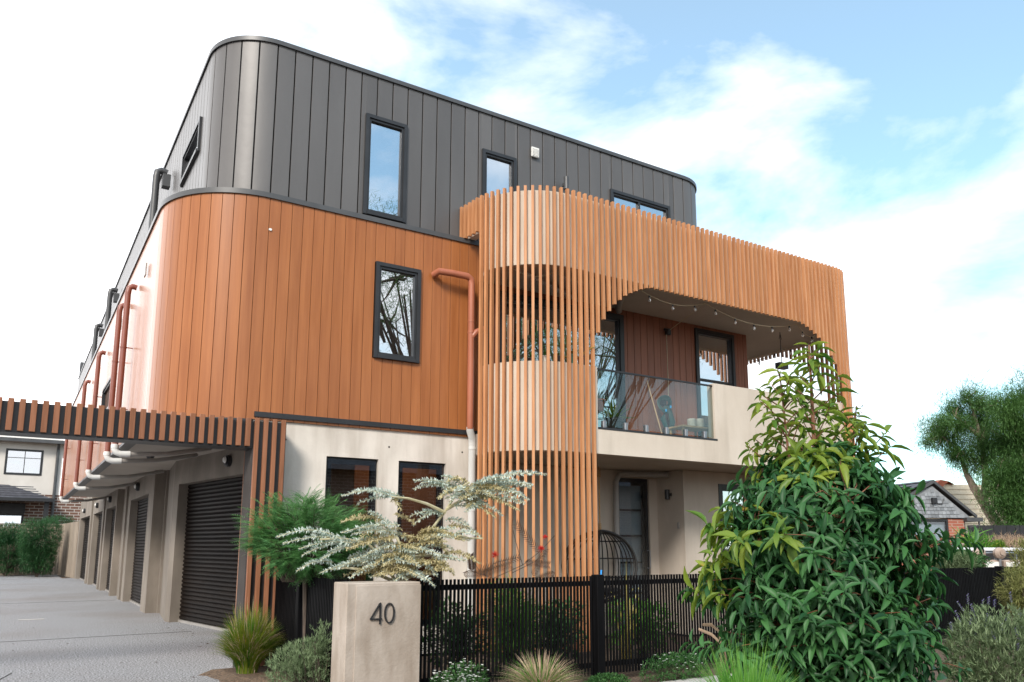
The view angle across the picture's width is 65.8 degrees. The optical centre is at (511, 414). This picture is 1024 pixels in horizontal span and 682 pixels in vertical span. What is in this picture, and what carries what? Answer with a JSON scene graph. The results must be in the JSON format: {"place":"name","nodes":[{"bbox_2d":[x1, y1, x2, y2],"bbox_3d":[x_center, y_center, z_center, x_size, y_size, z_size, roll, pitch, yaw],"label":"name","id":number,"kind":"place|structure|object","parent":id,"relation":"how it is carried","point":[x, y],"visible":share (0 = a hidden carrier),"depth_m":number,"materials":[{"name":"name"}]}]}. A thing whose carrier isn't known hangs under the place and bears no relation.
{"place":"outdoors","nodes":[
{"label":"outdoors","id":0,"kind":"place"},
{"bbox_2d":[0,575,232,681],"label":"driveway","id":1,"kind":"structure","parent":0,"point":[145,655],"depth_m":12.34,"materials":[{"name":"grey concrete"}]},
{"bbox_2d":[0,522,32,575],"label":"evergreen bush","id":2,"kind":"object","parent":1,"relation":"on","point":[10,558],"visible":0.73,"depth_m":37.83,"materials":[{"name":"green plant"}]},
{"bbox_2d":[14,515,64,576],"bbox_3d":[-22.336,6.160,37.368,2.202,3.057,2.031,6,-11,-32],"label":"evergreen bush","id":3,"kind":"object","parent":1,"relation":"on","point":[47,543],"visible":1,"depth_m":37.15,"materials":[{"name":"green plant"}]},
{"bbox_2d":[57,521,78,577],"bbox_3d":[-21.377,6.510,38.094,0.036,2.544,5.648,7,-12,-35],"label":"paling fence","id":4,"kind":"object","parent":1,"relation":"on","point":[67,559],"visible":0.98,"depth_m":37.69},
{"bbox_2d":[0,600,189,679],"bbox_3d":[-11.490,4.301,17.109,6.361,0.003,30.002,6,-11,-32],"label":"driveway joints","id":5,"kind":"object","parent":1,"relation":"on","point":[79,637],"visible":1,"depth_m":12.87,"materials":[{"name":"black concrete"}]},
{"bbox_2d":[0,397,286,667],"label":"entry portal","id":6,"kind":"object","parent":1,"relation":"on","point":[261,444],"visible":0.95,"depth_m":9.31,"materials":[{"name":"brown wood"}]},
{"bbox_2d":[0,570,1022,681],"bbox_3d":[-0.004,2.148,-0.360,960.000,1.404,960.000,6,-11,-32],"label":"ground","id":7,"kind":"structure","parent":0,"point":[634,675],"depth_m":9.70,"materials":[{"name":"brown soil"}]},
{"bbox_2d":[0,523,61,574],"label":"paling fence","id":8,"kind":"object","parent":7,"relation":"on","point":[54,567],"visible":0.23,"depth_m":39.89,"materials":[{"name":"beige wood"}]},
{"bbox_2d":[0,435,85,570],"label":"neighbour house","id":9,"kind":"structure","parent":7,"relation":"on","point":[30,473],"depth_m":47.12,"materials":[{"name":"white paint"}]},
{"bbox_2d":[0,513,23,525],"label":"window","id":10,"kind":"structure","parent":9,"relation":"in","point":[4,517],"depth_m":46.40,"materials":[{"name":"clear glass"}]},
{"bbox_2d":[4,448,43,475],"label":"window","id":11,"kind":"structure","parent":9,"relation":"in","point":[17,461],"depth_m":47.12,"materials":[{"name":"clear glass"}]},
{"bbox_2d":[41,514,77,570],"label":"fence top shrub","id":12,"kind":"object","parent":7,"relation":"on","point":[63,519],"visible":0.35,"depth_m":41.58,"materials":[{"name":"green plant"}]},
{"bbox_2d":[199,665,310,681],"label":"garden bed","id":13,"kind":"object","parent":7,"relation":"on","point":[226,675],"visible":0.6,"depth_m":8.67,"materials":[{"name":"brown soil"}]},
{"bbox_2d":[207,596,284,673],"bbox_3d":[-2.946,2.446,8.832,0.978,0.842,0.967,6,-11,-32],"label":"lomandra tuft","id":14,"kind":"object","parent":13,"relation":"on","point":[248,646],"visible":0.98,"depth_m":8.69,"materials":[{"name":"green plant"}]},
{"bbox_2d":[263,634,331,681],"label":"grey shrub","id":15,"kind":"object","parent":13,"relation":"on","point":[298,665],"visible":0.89,"depth_m":7.66,"materials":[{"name":"green plant"}]},
{"bbox_2d":[272,574,349,681],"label":"side fence","id":16,"kind":"object","parent":13,"relation":"on","point":[288,612],"visible":0.44,"depth_m":8.55,"materials":[{"name":"black metal"}]},
{"bbox_2d":[307,618,331,681],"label":"upright grey shrub","id":17,"kind":"object","parent":13,"relation":"on","point":[319,650],"visible":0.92,"depth_m":7.63,"materials":[{"name":"green plant"}]},
{"bbox_2d":[330,580,420,681],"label":"number pillar","id":18,"kind":"structure","parent":13,"relation":"on","point":[376,632],"depth_m":7.29,"materials":[{"name":"concrete"}]},
{"bbox_2d":[232,486,384,652],"bbox_3d":[-2.191,1.824,8.543,1.663,2.096,2.052,0,-10,-2],"label":"feathery wattle","id":19,"kind":"object","parent":7,"relation":"on","point":[286,563],"visible":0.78,"depth_m":8.40,"materials":[{"name":"green plant"}]},
{"bbox_2d":[275,470,546,586],"bbox_3d":[-0.949,1.635,7.656,2.553,2.184,0.721,1,-10,-3],"label":"silver wattle","id":20,"kind":"object","parent":7,"relation":"on","point":[382,565],"visible":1,"depth_m":7.70,"materials":[{"name":"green plant"}]},
{"bbox_2d":[422,595,491,674],"bbox_3d":[-0.588,2.508,8.970,0.913,0.905,0.613,6,-11,-32],"label":"garden shrub","id":21,"kind":"object","parent":7,"relation":"on","point":[455,634],"visible":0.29,"depth_m":8.88,"materials":[{"name":"green plant"}]},
{"bbox_2d":[59,35,855,653],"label":"apartment building","id":22,"kind":"structure","parent":7,"relation":"on","point":[329,259],"depth_m":11.62,"materials":[{"name":"concrete"},{"name":"timber"},{"name":"charcoal metal"}]},
{"bbox_2d":[79,518,89,580],"bbox_3d":[-17.778,5.624,33.421,0.338,2.760,4.849,6,-11,-32],"label":"roller door","id":23,"kind":"structure","parent":22,"relation":"in","point":[86,530],"depth_m":34.33,"materials":[{"name":"brown metal"}]},
{"bbox_2d":[92,514,101,585],"bbox_3d":[-14.809,4.855,28.792,0.328,2.760,3.589,6,-11,-32],"label":"roller door","id":24,"kind":"structure","parent":22,"relation":"in","point":[100,516],"depth_m":29.66,"materials":[{"name":"brown metal"}]},
{"bbox_2d":[101,376,110,408],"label":"window","id":25,"kind":"structure","parent":22,"relation":"in","point":[107,386],"depth_m":15.94,"materials":[{"name":"clear glass"}]},
{"bbox_2d":[105,509,115,591],"bbox_3d":[-12.413,4.224,24.998,0.338,2.760,3.050,6,-11,-32],"label":"roller door","id":26,"kind":"structure","parent":22,"relation":"in","point":[113,513],"depth_m":25.79,"materials":[{"name":"brown metal"}]},
{"bbox_2d":[129,498,147,605],"bbox_3d":[-9.037,3.346,19.717,0.335,2.760,3.469,6,-11,-32],"label":"roller door","id":27,"kind":"structure","parent":22,"relation":"in","point":[141,522],"depth_m":20.22,"materials":[{"name":"brown metal"}]},
{"bbox_2d":[179,116,201,187],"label":"window","id":28,"kind":"structure","parent":22,"relation":"in","point":[192,149],"depth_m":11.98,"materials":[{"name":"black glass"}]},
{"bbox_2d":[178,476,242,631],"bbox_3d":[-4.588,2.336,13.637,0.318,2.760,5.304,8,-13,-41],"label":"roller door","id":29,"kind":"structure","parent":22,"relation":"in","point":[209,581],"depth_m":14.42,"materials":[{"name":"brown metal"}]},
{"bbox_2d":[325,457,376,580],"bbox_3d":[-2.196,1.713,10.541,0.732,2.256,0.166,6,-11,-32],"label":"window","id":30,"kind":"structure","parent":22,"relation":"in","point":[372,464],"depth_m":10.70,"materials":[{"name":"black metal"}]},
{"bbox_2d":[362,113,407,223],"bbox_3d":[-1.872,-3.597,11.633,0.660,1.548,0.146,6,-11,-32],"label":"window","id":31,"kind":"structure","parent":22,"relation":"in","point":[386,140],"depth_m":11.64,"materials":[{"name":"clear glass"}]},
{"bbox_2d":[372,261,420,363],"bbox_3d":[-1.645,-1.436,11.274,0.696,1.392,0.146,6,-11,-32],"label":"window","id":32,"kind":"structure","parent":22,"relation":"in","point":[397,288],"depth_m":11.27,"materials":[{"name":"clear glass"}]},
{"bbox_2d":[396,461,443,625],"bbox_3d":[-1.321,1.805,11.080,0.732,2.256,0.166,6,-11,-32],"label":"window","id":33,"kind":"structure","parent":22,"relation":"in","point":[439,468],"depth_m":11.18,"materials":[{"name":"black metal"}]},
{"bbox_2d":[481,148,516,199],"bbox_3d":[-0.223,-3.655,12.687,0.636,1.080,0.146,6,-11,-32],"label":"window","id":34,"kind":"structure","parent":22,"relation":"in","point":[499,171],"depth_m":12.72,"materials":[{"name":"clear glass"}]},
{"bbox_2d":[527,352,536,360],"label":"potted plant","id":35,"kind":"object","parent":22,"relation":"on","point":[530,356],"visible":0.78,"depth_m":11.11,"materials":[{"name":"green plant"}]},
{"bbox_2d":[542,349,545,360],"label":"potted plant","id":36,"kind":"object","parent":22,"relation":"on","point":[544,357],"visible":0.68,"depth_m":11.11,"materials":[{"name":"green plant"}]},
{"bbox_2d":[551,352,566,361],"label":"potted plant","id":37,"kind":"object","parent":22,"relation":"on","point":[558,357],"visible":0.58,"depth_m":11.17,"materials":[{"name":"grey plant"}]},
{"bbox_2d":[500,291,625,428],"bbox_3d":[0.809,-0.698,12.678,2.496,2.208,0.146,6,-11,-32],"label":"sliding door","id":38,"kind":"structure","parent":22,"relation":"in","point":[609,343],"depth_m":13.05,"materials":[{"name":"clear glass"}]},
{"bbox_2d":[566,350,578,362],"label":"potted plant","id":39,"kind":"object","parent":22,"relation":"on","point":[572,356],"visible":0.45,"depth_m":11.25,"materials":[{"name":"green plant"}]},
{"bbox_2d":[564,346,594,363],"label":"potted plant","id":40,"kind":"object","parent":22,"relation":"on","point":[578,356],"visible":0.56,"depth_m":11.37,"materials":[{"name":"ceramic"}]},
{"bbox_2d":[561,467,637,601],"bbox_3d":[1.316,1.910,12.597,0.874,2.144,1.296,-8,-13,41],"label":"hanging egg chair","id":41,"kind":"object","parent":22,"relation":"hanging from","point":[601,531],"visible":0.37,"depth_m":12.65,"materials":[{"name":"black wicker"}]},
{"bbox_2d":[598,397,633,428],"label":"potted plant","id":42,"kind":"object","parent":22,"relation":"on","point":[613,420],"visible":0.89,"depth_m":11.89,"materials":[{"name":"green plant"}]},
{"bbox_2d":[619,478,650,602],"bbox_3d":[2.082,2.406,13.653,0.876,2.604,0.249,6,-11,-32],"label":"front door","id":43,"kind":"structure","parent":22,"relation":"in","point":[633,508],"depth_m":13.87,"materials":[{"name":"grey glass"}]},
{"bbox_2d":[610,189,670,221],"bbox_3d":[2.300,-3.117,14.197,1.404,1.584,0.146,6,-11,-32],"label":"sliding window","id":44,"kind":"structure","parent":22,"relation":"in","point":[626,199],"depth_m":14.27,"materials":[{"name":"clear glass"}]},
{"bbox_2d":[647,381,661,432],"bbox_3d":[2.338,-0.049,13.094,0.312,1.144,0.525,6,-11,-32],"label":"broom","id":45,"kind":"object","parent":22,"relation":"on","point":[654,407],"visible":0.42,"depth_m":13.15,"materials":[{"name":"brown wood"}]},
{"bbox_2d":[514,269,814,415],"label":"festoon lights","id":46,"kind":"object","parent":22,"relation":"hanging from","point":[735,322],"visible":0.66,"depth_m":13.62,"materials":[{"name":"white"}]},
{"bbox_2d":[657,395,674,433],"bbox_3d":[2.622,0.043,13.523,0.366,0.737,0.185,6,-11,-32],"label":"garden hose","id":47,"kind":"object","parent":22,"relation":"hanging from","point":[662,401],"visible":0.94,"depth_m":13.52,"materials":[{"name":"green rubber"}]},
{"bbox_2d":[668,425,708,437],"bbox_3d":[2.932,0.377,13.057,0.636,0.318,0.360,6,-11,-32],"label":"outdoor table","id":48,"kind":"object","parent":22,"relation":"on","point":[694,429],"visible":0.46,"depth_m":13.01,"materials":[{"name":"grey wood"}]},
{"bbox_2d":[687,418,695,425],"bbox_3d":[2.967,0.146,13.074,0.144,0.138,0.142,6,-11,-32],"label":"candle jar","id":49,"kind":"object","parent":48,"relation":"on","point":[691,421],"visible":0.67,"depth_m":13.02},
{"bbox_2d":[696,418,703,426],"bbox_3d":[3.122,0.152,13.143,0.132,0.150,0.130,6,-11,-32],"label":"candle jar","id":50,"kind":"object","parent":48,"relation":"on","point":[700,422],"visible":0.71,"depth_m":13.09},
{"bbox_2d":[694,328,735,436],"bbox_3d":[3.714,-0.499,14.486,0.996,2.064,0.146,6,-11,-32],"label":"window","id":51,"kind":"structure","parent":22,"relation":"in","point":[714,351],"depth_m":14.53,"materials":[{"name":"clear glass"}]},
{"bbox_2d":[718,484,775,550],"bbox_3d":[4.282,2.269,14.298,1.560,1.944,0.149,6,-11,-32],"label":"window","id":52,"kind":"structure","parent":22,"relation":"in","point":[722,488],"depth_m":14.07,"materials":[{"name":"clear glass"}]},
{"bbox_2d":[775,334,788,369],"bbox_3d":[5.024,-1.191,14.787,0.240,0.702,0.120,6,-11,-32],"label":"hanging heater","id":53,"kind":"object","parent":22,"relation":"hanging from","point":[777,364],"visible":0.82,"depth_m":14.71,"materials":[{"name":"black metal"}]},
{"bbox_2d":[853,405,864,451],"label":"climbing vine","id":54,"kind":"object","parent":22,"relation":"attached to","point":[859,429],"visible":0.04,"depth_m":14.74,"materials":[{"name":"green plant"}]},
{"bbox_2d":[430,658,489,681],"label":"daisy groundcover","id":55,"kind":"object","parent":7,"relation":"on","point":[462,672],"visible":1,"depth_m":7.48,"materials":[{"name":"green plant"}]},
{"bbox_2d":[463,519,554,671],"bbox_3d":[-0.044,2.041,8.746,1.032,1.745,0.305,-1,-10,6],"label":"red flowering shrub","id":56,"kind":"object","parent":7,"relation":"on","point":[484,572],"visible":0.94,"depth_m":8.85,"materials":[{"name":"green plant"}]},
{"bbox_2d":[475,571,549,670],"bbox_3d":[-0.032,2.434,9.201,0.888,1.269,0.870,6,-11,-32],"label":"garden shrub","id":57,"kind":"object","parent":7,"relation":"on","point":[509,627],"visible":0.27,"depth_m":9.10,"materials":[{"name":"green plant"}]},
{"bbox_2d":[494,649,585,681],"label":"dry grass clump","id":58,"kind":"object","parent":7,"relation":"on","point":[548,674],"visible":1,"depth_m":7.59,"materials":[{"name":"beige plant"}]},
{"bbox_2d":[531,596,586,663],"bbox_3d":[0.523,2.668,9.766,0.868,0.856,0.727,6,-11,-32],"label":"garden shrub","id":59,"kind":"object","parent":7,"relation":"on","point":[559,629],"visible":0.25,"depth_m":9.70,"materials":[{"name":"green plant"}]},
{"bbox_2d":[584,672,630,681],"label":"creeping groundcover","id":60,"kind":"object","parent":7,"relation":"on","point":[608,676],"visible":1,"depth_m":8.28,"materials":[{"name":"green plant"}]},
{"bbox_2d":[608,574,641,655],"bbox_3d":[1.425,2.512,10.086,0.650,1.263,0.668,-2,-10,13],"label":"striped flax","id":61,"kind":"object","parent":7,"relation":"on","point":[627,624],"visible":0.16,"depth_m":10.02,"materials":[{"name":"plant"}]},
{"bbox_2d":[605,598,677,650],"bbox_3d":[1.713,2.792,10.369,1.068,0.817,0.799,6,-11,-32],"label":"garden shrub","id":62,"kind":"object","parent":7,"relation":"on","point":[642,625],"visible":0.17,"depth_m":10.30,"materials":[{"name":"green plant"}]},
{"bbox_2d":[638,650,710,681],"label":"daisy groundcover","id":63,"kind":"object","parent":7,"relation":"on","point":[672,659],"visible":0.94,"depth_m":8.83,"materials":[{"name":"green plant"}]},
{"bbox_2d":[664,675,731,681],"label":"footpath","id":64,"kind":"structure","parent":7,"relation":"on","point":[696,679],"depth_m":8.69,"materials":[{"name":"concrete"}]},
{"bbox_2d":[417,566,1018,681],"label":"front fence","id":65,"kind":"object","parent":7,"relation":"on","point":[977,585],"visible":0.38,"depth_m":8.77,"materials":[{"name":"black metal"}]},
{"bbox_2d":[688,634,802,681],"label":"fine grass clump","id":66,"kind":"object","parent":7,"relation":"on","point":[757,676],"visible":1,"depth_m":3.92,"materials":[{"name":"green plant"}]},
{"bbox_2d":[677,341,983,681],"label":"broadleaf tree","id":67,"kind":"object","parent":7,"relation":"on","point":[813,551],"visible":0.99,"depth_m":4.78,"materials":[{"name":"green plant"}]},
{"bbox_2d":[698,623,726,674],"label":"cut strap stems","id":68,"kind":"object","parent":67,"relation":"attached to","point":[710,633],"visible":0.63,"depth_m":5.28,"materials":[{"name":"brown plant"}]},
{"bbox_2d":[831,480,982,564],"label":"brick cottage","id":69,"kind":"structure","parent":7,"relation":"on","point":[950,509],"depth_m":28.66,"materials":[{"name":"red brick"}]},
{"bbox_2d":[911,519,965,541],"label":"window","id":70,"kind":"structure","parent":69,"relation":"in","point":[942,524],"depth_m":28.65,"materials":[{"name":"grey glass"}]},
{"bbox_2d":[935,549,980,571],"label":"needle leaf shrub","id":71,"kind":"object","parent":7,"relation":"on","point":[959,560],"visible":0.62,"depth_m":13.08,"materials":[{"name":"green plant"}]},
{"bbox_2d":[926,547,993,567],"bbox_3d":[7.809,3.030,13.865,1.503,1.526,1.136,6,-11,-32],"label":"leafy garden shrub","id":72,"kind":"object","parent":7,"relation":"on","point":[979,560],"visible":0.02,"depth_m":13.80,"materials":[{"name":"green plant"}]},
{"bbox_2d":[911,370,1014,524],"bbox_3d":[20.029,2.693,34.794,5.447,9.193,3.473,0,-10,0],"label":"paperbark tree","id":73,"kind":"object","parent":7,"relation":"on","point":[941,428],"visible":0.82,"depth_m":34.70,"materials":[{"name":"green plant"}]},
{"bbox_2d":[926,480,1011,546],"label":"weatherboard house","id":74,"kind":"structure","parent":7,"relation":"on","point":[963,494],"depth_m":39.64,"materials":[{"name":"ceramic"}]},
{"bbox_2d":[949,527,1003,547],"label":"shrub","id":75,"kind":"object","parent":7,"relation":"on","point":[984,543],"visible":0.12,"depth_m":21.18,"materials":[{"name":"green plant"}]},
{"bbox_2d":[936,593,1023,681],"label":"lavender bush","id":76,"kind":"object","parent":7,"relation":"on","point":[992,640],"visible":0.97,"depth_m":5.62,"materials":[{"name":"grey plant"}]},
{"bbox_2d":[973,548,998,566],"bbox_3d":[8.630,3.141,14.312,0.438,1.446,0.210,0,-10,0],"label":"gas meter","id":77,"kind":"object","parent":7,"relation":"on","point":[995,562],"visible":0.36,"depth_m":14.32,"materials":[{"name":"beige paint"}]},
{"bbox_2d":[985,562,998,566],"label":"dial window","id":78,"kind":"structure","parent":77,"relation":"in","point":[993,564],"depth_m":14.28,"materials":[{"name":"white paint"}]},
{"bbox_2d":[958,548,1023,562],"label":"parked ute","id":79,"kind":"object","parent":7,"relation":"on","point":[992,549],"visible":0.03,"depth_m":18.36,"materials":[{"name":"metal"}]},
{"bbox_2d":[967,525,1023,547],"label":"dark side wall","id":80,"kind":"structure","parent":7,"relation":"on","point":[996,530],"depth_m":30.87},
{"bbox_2d":[970,364,1023,531],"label":"dense tree","id":81,"kind":"object","parent":7,"relation":"on","point":[1003,476],"visible":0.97,"depth_m":31.99,"materials":[{"name":"green plant"}]},
{"bbox_2d":[986,539,1008,547],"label":"yellow shrub","id":82,"kind":"object","parent":7,"relation":"on","point":[1002,545],"visible":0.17,"depth_m":23.57,"materials":[{"name":"green plant"}]},
{"bbox_2d":[982,530,1023,547],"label":"twiggy shrub","id":83,"kind":"object","parent":7,"relation":"on","point":[1001,536],"visible":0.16,"depth_m":28.23,"materials":[{"name":"beige plant"}]},
{"bbox_2d":[993,547,1019,566],"bbox_3d":[8.925,3.122,14.193,0.438,1.446,0.210,0,-10,0],"label":"gas meter","id":84,"kind":"object","parent":7,"relation":"on","point":[999,553],"visible":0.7,"depth_m":14.25,"materials":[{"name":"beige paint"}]},
{"bbox_2d":[992,560,1023,625],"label":"olive shrub","id":85,"kind":"object","parent":7,"relation":"on","point":[1018,584],"visible":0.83,"depth_m":6.59,"materials":[{"name":"green plant"}]},
{"bbox_2d":[1005,536,1023,581],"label":"yellow tipped shrub","id":86,"kind":"object","parent":7,"relation":"on","point":[1020,555],"visible":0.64,"depth_m":7.81,"materials":[{"name":"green plant"}]},
{"bbox_2d":[0,0,1023,494],"label":"sky","id":87,"kind":"structure","parent":0,"point":[880,143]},
{"bbox_3d":[1.282,0.106,12.094,0.295,0.531,0.235,6,-11,-32],"label":"plant stand","id":88,"kind":"object","parent":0,"visible":0},
{"bbox_2d":[597,384,607,411],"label":"potted plant","id":89,"kind":"object","parent":88,"relation":"on","point":[601,402],"visible":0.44,"depth_m":12.02,"materials":[{"name":"grey plant"}]}
]}

